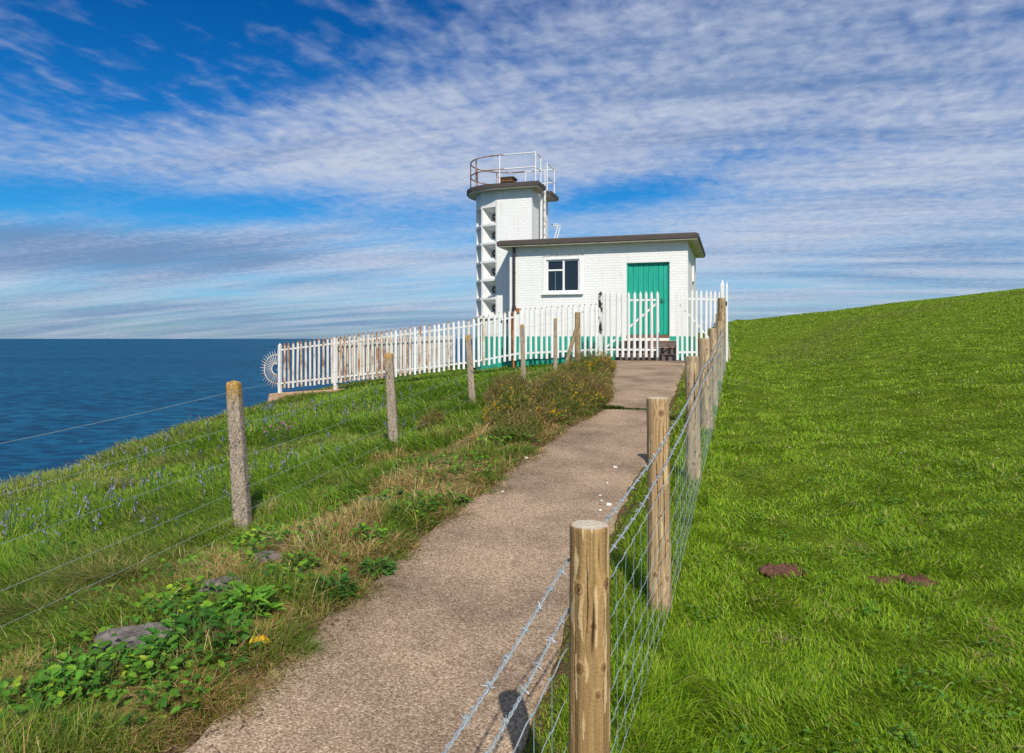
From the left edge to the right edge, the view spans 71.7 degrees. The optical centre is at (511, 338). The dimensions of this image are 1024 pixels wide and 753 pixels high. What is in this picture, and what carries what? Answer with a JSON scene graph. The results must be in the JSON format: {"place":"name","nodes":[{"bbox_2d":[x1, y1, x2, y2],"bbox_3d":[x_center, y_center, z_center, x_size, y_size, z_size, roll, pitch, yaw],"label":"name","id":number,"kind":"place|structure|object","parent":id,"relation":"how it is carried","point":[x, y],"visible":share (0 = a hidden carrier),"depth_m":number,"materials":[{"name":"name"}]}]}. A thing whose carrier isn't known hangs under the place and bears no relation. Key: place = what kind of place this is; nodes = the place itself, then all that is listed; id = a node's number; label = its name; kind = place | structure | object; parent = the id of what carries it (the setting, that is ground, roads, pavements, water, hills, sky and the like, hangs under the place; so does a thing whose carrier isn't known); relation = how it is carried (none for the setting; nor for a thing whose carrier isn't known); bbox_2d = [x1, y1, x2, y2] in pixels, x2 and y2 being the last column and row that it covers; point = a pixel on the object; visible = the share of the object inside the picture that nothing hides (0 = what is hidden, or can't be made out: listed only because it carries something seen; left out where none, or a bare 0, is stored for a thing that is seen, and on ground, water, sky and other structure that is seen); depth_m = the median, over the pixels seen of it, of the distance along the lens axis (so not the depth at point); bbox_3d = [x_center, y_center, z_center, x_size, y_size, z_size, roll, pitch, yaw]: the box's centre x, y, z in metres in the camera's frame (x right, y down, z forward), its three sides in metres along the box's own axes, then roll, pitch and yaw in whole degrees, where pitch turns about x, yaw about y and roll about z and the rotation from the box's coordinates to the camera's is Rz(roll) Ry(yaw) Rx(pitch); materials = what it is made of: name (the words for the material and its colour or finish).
{"place":"outdoors","nodes":[
{"label":"outdoors","id":0,"kind":"place"},
{"bbox_2d":[0,339,475,485],"bbox_3d":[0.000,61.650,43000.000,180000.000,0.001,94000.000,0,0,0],"label":"sea","id":1,"kind":"structure","parent":0,"point":[49,386],"depth_m":925.90,"materials":[{"name":"liquid"}]},
{"bbox_2d":[0,362,563,678],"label":"bank grass","id":2,"kind":"structure","parent":0,"point":[56,497],"depth_m":7.71,"materials":[{"name":"green plant"}]},
{"bbox_2d":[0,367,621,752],"bbox_3d":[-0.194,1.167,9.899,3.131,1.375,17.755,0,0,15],"label":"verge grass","id":3,"kind":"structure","parent":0,"point":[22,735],"depth_m":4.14,"materials":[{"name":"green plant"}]},
{"bbox_2d":[183,360,684,752],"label":"path","id":4,"kind":"structure","parent":0,"point":[415,664],"depth_m":3.63,"materials":[{"name":"beige concrete"}]},
{"bbox_2d":[601,404,670,410],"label":"joint weeds","id":5,"kind":"object","parent":4,"relation":"on","point":[608,406],"visible":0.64,"depth_m":10.29,"materials":[{"name":"green plant"}]},
{"bbox_2d":[0,290,1023,752],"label":"ground","id":6,"kind":"structure","parent":0,"point":[632,512],"depth_m":6.38,"materials":[{"name":"green plant"}]},
{"bbox_2d":[0,634,82,672],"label":"leafy plant","id":7,"kind":"object","parent":6,"relation":"on","point":[19,644],"visible":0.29,"depth_m":3.57,"materials":[{"name":"green plant"}]},
{"bbox_2d":[3,537,89,567],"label":"leafy plant","id":8,"kind":"object","parent":6,"relation":"on","point":[72,543],"visible":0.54,"depth_m":5.37,"materials":[{"name":"green plant"}]},
{"bbox_2d":[0,668,94,728],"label":"leafy plant","id":9,"kind":"object","parent":6,"relation":"on","point":[41,676],"visible":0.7,"depth_m":3.00,"materials":[{"name":"green plant"}]},
{"bbox_2d":[0,580,113,625],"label":"grass tussock","id":10,"kind":"object","parent":6,"relation":"on","point":[8,606],"depth_m":4.20,"materials":[{"name":"green plant"}]},
{"bbox_2d":[28,639,117,674],"bbox_3d":[-2.069,1.553,3.377,0.445,0.152,0.353,0,0,30],"label":"leafy plant","id":11,"kind":"object","parent":6,"relation":"on","point":[90,647],"visible":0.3,"depth_m":3.41,"materials":[{"name":"green plant"}]},
{"bbox_2d":[22,643,170,716],"bbox_3d":[-1.828,1.504,3.152,0.603,0.201,0.502,0,0,35],"label":"leafy plant","id":12,"kind":"object","parent":6,"relation":"on","point":[123,660],"visible":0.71,"depth_m":3.12,"materials":[{"name":"green plant"}]},
{"bbox_2d":[8,546,184,596],"bbox_3d":[-2.709,1.531,4.672,1.224,0.262,0.986,0,0,0],"label":"grass tussock","id":13,"kind":"object","parent":6,"relation":"on","point":[71,575],"depth_m":4.61,"materials":[{"name":"green plant"}]},
{"bbox_2d":[72,473,154,491],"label":"grass tussock","id":14,"kind":"object","parent":6,"relation":"on","point":[109,483],"depth_m":8.19,"materials":[{"name":"green plant"}]},
{"bbox_2d":[79,590,176,624],"bbox_3d":[-2.239,1.557,4.112,0.523,0.140,0.444,0,0,0],"label":"leafy plant","id":15,"kind":"object","parent":6,"relation":"on","point":[157,596],"visible":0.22,"depth_m":4.11,"materials":[{"name":"green plant"}]},
{"bbox_2d":[92,622,174,654],"bbox_3d":[-1.847,1.516,3.583,0.468,0.095,0.235,3,2,-20],"label":"rock","id":16,"kind":"object","parent":6,"relation":"on","point":[134,632],"visible":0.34,"depth_m":3.54,"materials":[{"name":"stone"}]},
{"bbox_2d":[118,633,209,685],"bbox_3d":[-1.597,1.460,3.275,0.405,0.158,0.384,0,0,-24],"label":"leafy plant","id":17,"kind":"object","parent":6,"relation":"on","point":[139,668],"visible":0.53,"depth_m":3.20,"materials":[{"name":"green plant"}]},
{"bbox_2d":[120,598,219,642],"bbox_3d":[-1.731,1.454,3.697,0.517,0.200,0.351,0,0,29],"label":"leafy plant","id":18,"kind":"object","parent":6,"relation":"on","point":[172,606],"visible":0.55,"depth_m":3.72,"materials":[{"name":"green plant"}]},
{"bbox_2d":[150,574,215,602],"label":"leafy plant","id":19,"kind":"object","parent":6,"relation":"on","point":[171,586],"visible":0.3,"depth_m":4.27,"materials":[{"name":"green plant"}]},
{"bbox_2d":[134,607,266,680],"bbox_3d":[-1.493,1.424,3.361,0.532,0.226,0.567,0,0,-40],"label":"leafy plant","id":20,"kind":"object","parent":6,"relation":"on","point":[183,621],"visible":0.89,"depth_m":3.33,"materials":[{"name":"green plant"}]},
{"bbox_2d":[177,547,236,568],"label":"leafy plant","id":21,"kind":"object","parent":6,"relation":"on","point":[187,559],"visible":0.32,"depth_m":4.91,"materials":[{"name":"green plant"}]},
{"bbox_2d":[197,575,251,595],"bbox_3d":[-1.693,1.477,4.214,0.321,0.101,0.171,3,2,-20],"label":"rock","id":22,"kind":"object","parent":6,"relation":"on","point":[217,580],"visible":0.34,"depth_m":4.17,"materials":[{"name":"stone"}]},
{"bbox_2d":[0,380,457,552],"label":"bluebells","id":23,"kind":"object","parent":6,"relation":"on","point":[111,497],"visible":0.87,"depth_m":7.55,"materials":[{"name":"plant"}]},
{"bbox_2d":[211,581,284,623],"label":"leafy plant","id":24,"kind":"object","parent":6,"relation":"on","point":[240,589],"visible":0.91,"depth_m":3.70,"materials":[{"name":"green plant"}]},
{"bbox_2d":[228,522,289,548],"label":"leafy plant","id":25,"kind":"object","parent":6,"relation":"on","point":[248,534],"visible":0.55,"depth_m":5.32,"materials":[{"name":"green plant"}]},
{"bbox_2d":[250,635,268,648],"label":"yellow leaf","id":26,"kind":"object","parent":6,"relation":"on","point":[262,637],"visible":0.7,"depth_m":3.37,"materials":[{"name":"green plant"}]},
{"bbox_2d":[254,550,282,562],"bbox_3d":[-1.587,1.446,4.679,0.226,0.074,0.129,3,2,-20],"label":"rock","id":27,"kind":"object","parent":6,"relation":"on","point":[267,557],"visible":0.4,"depth_m":4.63,"materials":[{"name":"stone"}]},
{"bbox_2d":[262,419,301,444],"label":"pink flowers","id":28,"kind":"object","parent":6,"relation":"on","point":[286,428],"visible":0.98,"depth_m":10.72,"materials":[{"name":"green plant"}]},
{"bbox_2d":[0,411,564,741],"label":"ground cover leaves","id":29,"kind":"object","parent":6,"relation":"on","point":[161,702],"visible":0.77,"depth_m":3.83,"materials":[{"name":"green plant"}]},
{"bbox_2d":[0,312,580,626],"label":"concrete post fence","id":30,"kind":"object","parent":6,"relation":"on","point":[240,490],"visible":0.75,"depth_m":5.79,"materials":[{"name":"grey concrete"}]},
{"bbox_2d":[264,550,323,572],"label":"leafy plant","id":31,"kind":"object","parent":6,"relation":"on","point":[299,558],"visible":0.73,"depth_m":4.43,"materials":[{"name":"green plant"}]},
{"bbox_2d":[286,539,343,556],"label":"leafy plant","id":32,"kind":"object","parent":6,"relation":"on","point":[319,544],"visible":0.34,"depth_m":4.70,"materials":[{"name":"green plant"}]},
{"bbox_2d":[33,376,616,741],"bbox_3d":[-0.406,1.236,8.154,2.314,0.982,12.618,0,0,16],"label":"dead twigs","id":33,"kind":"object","parent":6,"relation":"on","point":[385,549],"visible":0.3,"depth_m":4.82,"materials":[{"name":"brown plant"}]},
{"bbox_2d":[312,569,361,604],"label":"leafy plant","id":34,"kind":"object","parent":6,"relation":"on","point":[341,583],"visible":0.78,"depth_m":3.95,"materials":[{"name":"green plant"}]},
{"bbox_2d":[323,485,363,497],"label":"leafy plant","id":35,"kind":"object","parent":6,"relation":"on","point":[341,488],"visible":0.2,"depth_m":6.50,"materials":[{"name":"green plant"}]},
{"bbox_2d":[84,368,620,752],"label":"edge grass","id":36,"kind":"structure","parent":6,"relation":"on","point":[207,701],"depth_m":3.33,"materials":[{"name":"green plant"}]},
{"bbox_2d":[358,496,389,504],"bbox_3d":[-1.136,1.359,5.915,0.290,0.074,0.175,3,2,-20],"label":"rock","id":37,"kind":"object","parent":6,"relation":"on","point":[368,498],"visible":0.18,"depth_m":5.88,"materials":[{"name":"stone"}]},
{"bbox_2d":[358,555,397,577],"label":"leafy plant","id":38,"kind":"object","parent":6,"relation":"on","point":[384,568],"visible":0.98,"depth_m":4.33,"materials":[{"name":"green plant"}]},
{"bbox_2d":[364,469,406,485],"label":"leafy plant","id":39,"kind":"object","parent":6,"relation":"on","point":[385,474],"visible":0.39,"depth_m":6.82,"materials":[{"name":"green plant"}]},
{"bbox_2d":[333,333,455,388],"bbox_3d":[-3.983,0.874,26.455,0.100,2.200,9.800,0,0,17],"label":"side fence","id":40,"kind":"object","parent":6,"relation":"on","point":[335,385],"visible":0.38,"depth_m":25.46,"materials":[{"name":"white wood"}]},
{"bbox_2d":[386,499,431,518],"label":"leafy plant","id":41,"kind":"object","parent":6,"relation":"on","point":[400,507],"visible":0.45,"depth_m":5.37,"materials":[{"name":"green plant"}]},
{"bbox_2d":[415,404,446,429],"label":"gorse bush","id":42,"kind":"object","parent":6,"relation":"on","point":[433,418],"visible":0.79,"depth_m":9.96,"materials":[{"name":"green plant"}]},
{"bbox_2d":[260,292,602,402],"bbox_3d":[-2.773,0.635,21.009,11.023,3.830,0.650,0,0,17],"label":"palisade fence","id":43,"kind":"object","parent":6,"relation":"on","point":[598,339],"visible":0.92,"depth_m":20.78,"materials":[{"name":"paint"}]},
{"bbox_2d":[604,291,658,356],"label":"palisade gate","id":44,"kind":"structure","parent":43,"relation":"attached to","point":[633,324],"depth_m":19.04,"materials":[{"name":"white wood"}]},
{"bbox_2d":[435,490,472,509],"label":"leafy plant","id":45,"kind":"object","parent":6,"relation":"on","point":[465,500],"visible":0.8,"depth_m":5.65,"materials":[{"name":"green plant"}]},
{"bbox_2d":[461,416,503,427],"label":"leafy plant","id":46,"kind":"object","parent":6,"relation":"on","point":[479,421],"visible":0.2,"depth_m":9.48,"materials":[{"name":"green plant"}]},
{"bbox_2d":[482,364,530,405],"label":"gorse bush","id":47,"kind":"object","parent":6,"relation":"on","point":[492,391],"visible":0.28,"depth_m":11.91,"materials":[{"name":"green plant"}]},
{"bbox_2d":[467,152,558,369],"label":"fog signal tower","id":48,"kind":"structure","parent":6,"relation":"on","point":[509,208],"depth_m":22.75,"materials":[{"name":"white brick"}]},
{"bbox_2d":[484,407,545,444],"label":"gorse bush","id":49,"kind":"object","parent":6,"relation":"on","point":[514,425],"visible":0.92,"depth_m":8.11,"materials":[{"name":"green plant"}]},
{"bbox_2d":[482,362,615,427],"bbox_3d":[0.623,0.794,10.605,1.668,0.852,3.996,0,0,21],"label":"gorse bush","id":50,"kind":"object","parent":6,"relation":"on","point":[578,394],"visible":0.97,"depth_m":9.83,"materials":[{"name":"green plant"}]},
{"bbox_2d":[552,343,616,376],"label":"gorse bush","id":51,"kind":"object","parent":6,"relation":"on","point":[570,365],"visible":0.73,"depth_m":15.28,"materials":[{"name":"green plant"}]},
{"bbox_2d":[441,298,731,752],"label":"wire fence","id":52,"kind":"object","parent":6,"relation":"on","point":[590,689],"visible":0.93,"depth_m":1.90,"materials":[{"name":"brown wood"}]},
{"bbox_2d":[497,224,704,368],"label":"station house","id":53,"kind":"structure","parent":6,"relation":"on","point":[554,273],"depth_m":20.61,"materials":[{"name":"white brick"}]},
{"bbox_2d":[542,256,583,294],"bbox_3d":[1.509,-1.844,20.972,1.240,1.113,0.210,0,0,17],"label":"window","id":54,"kind":"structure","parent":53,"relation":"in","point":[566,274],"depth_m":20.97,"materials":[{"name":"paint"}]},
{"bbox_2d":[629,264,667,334],"bbox_3d":[3.909,-1.113,20.315,1.130,2.025,0.110,0,0,17],"label":"door","id":55,"kind":"structure","parent":53,"relation":"in","point":[644,278],"depth_m":20.30,"materials":[{"name":"wood"}]},
{"bbox_2d":[521,359,733,752],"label":"wire fence","id":56,"kind":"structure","parent":6,"relation":"on","point":[619,582],"depth_m":4.15,"materials":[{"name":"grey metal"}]},
{"bbox_2d":[721,280,727,361],"bbox_3d":[5.492,-0.285,18.335,0.180,2.470,0.110,0,0,17],"label":"gate post","id":57,"kind":"object","parent":6,"relation":"on","point":[722,292],"visible":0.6,"depth_m":18.30,"materials":[{"name":"white wood"}]},
{"bbox_2d":[676,289,720,359],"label":"palisade gate","id":58,"kind":"structure","parent":57,"relation":"attached to","point":[695,321],"depth_m":17.93,"materials":[{"name":"white wood"}]},
{"bbox_2d":[758,562,808,578],"bbox_3d":[1.641,1.415,4.311,0.315,0.080,0.215,3,2,-11],"label":"molehill","id":59,"kind":"object","parent":6,"relation":"on","point":[774,569],"visible":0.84,"depth_m":4.25,"materials":[{"name":"soil"}]},
{"bbox_2d":[555,456,1023,752],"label":"pasture grass","id":60,"kind":"structure","parent":6,"relation":"on","point":[672,667],"depth_m":3.48,"materials":[{"name":"green plant"}]},
{"bbox_2d":[659,348,1023,752],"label":"pasture weeds","id":61,"kind":"object","parent":6,"relation":"on","point":[901,726],"visible":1,"depth_m":3.40,"materials":[{"name":"green plant"}]},
{"bbox_2d":[671,288,1023,477],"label":"hill grass","id":62,"kind":"structure","parent":6,"relation":"on","point":[721,445],"depth_m":10.87,"materials":[{"name":"green plant"}]},
{"bbox_2d":[769,338,987,465],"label":"daisies","id":63,"kind":"object","parent":6,"relation":"on","point":[864,403],"visible":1,"depth_m":10.62,"materials":[{"name":"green plant"}]},
{"bbox_2d":[867,575,897,586],"bbox_3d":[2.160,1.427,4.143,0.174,0.073,0.138,3,2,-11],"label":"molehill","id":64,"kind":"object","parent":6,"relation":"on","point":[886,577],"visible":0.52,"depth_m":4.13,"materials":[{"name":"soil"}]},
{"bbox_2d":[889,574,937,588],"bbox_3d":[2.354,1.415,4.111,0.255,0.076,0.196,3,2,-11],"label":"molehill","id":65,"kind":"object","parent":6,"relation":"on","point":[919,578],"visible":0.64,"depth_m":4.11,"materials":[{"name":"soil"}]},
{"bbox_2d":[0,0,1023,338],"label":"sky","id":66,"kind":"structure","parent":0,"point":[170,169],"materials":[{"name":"blue"}]}
]}

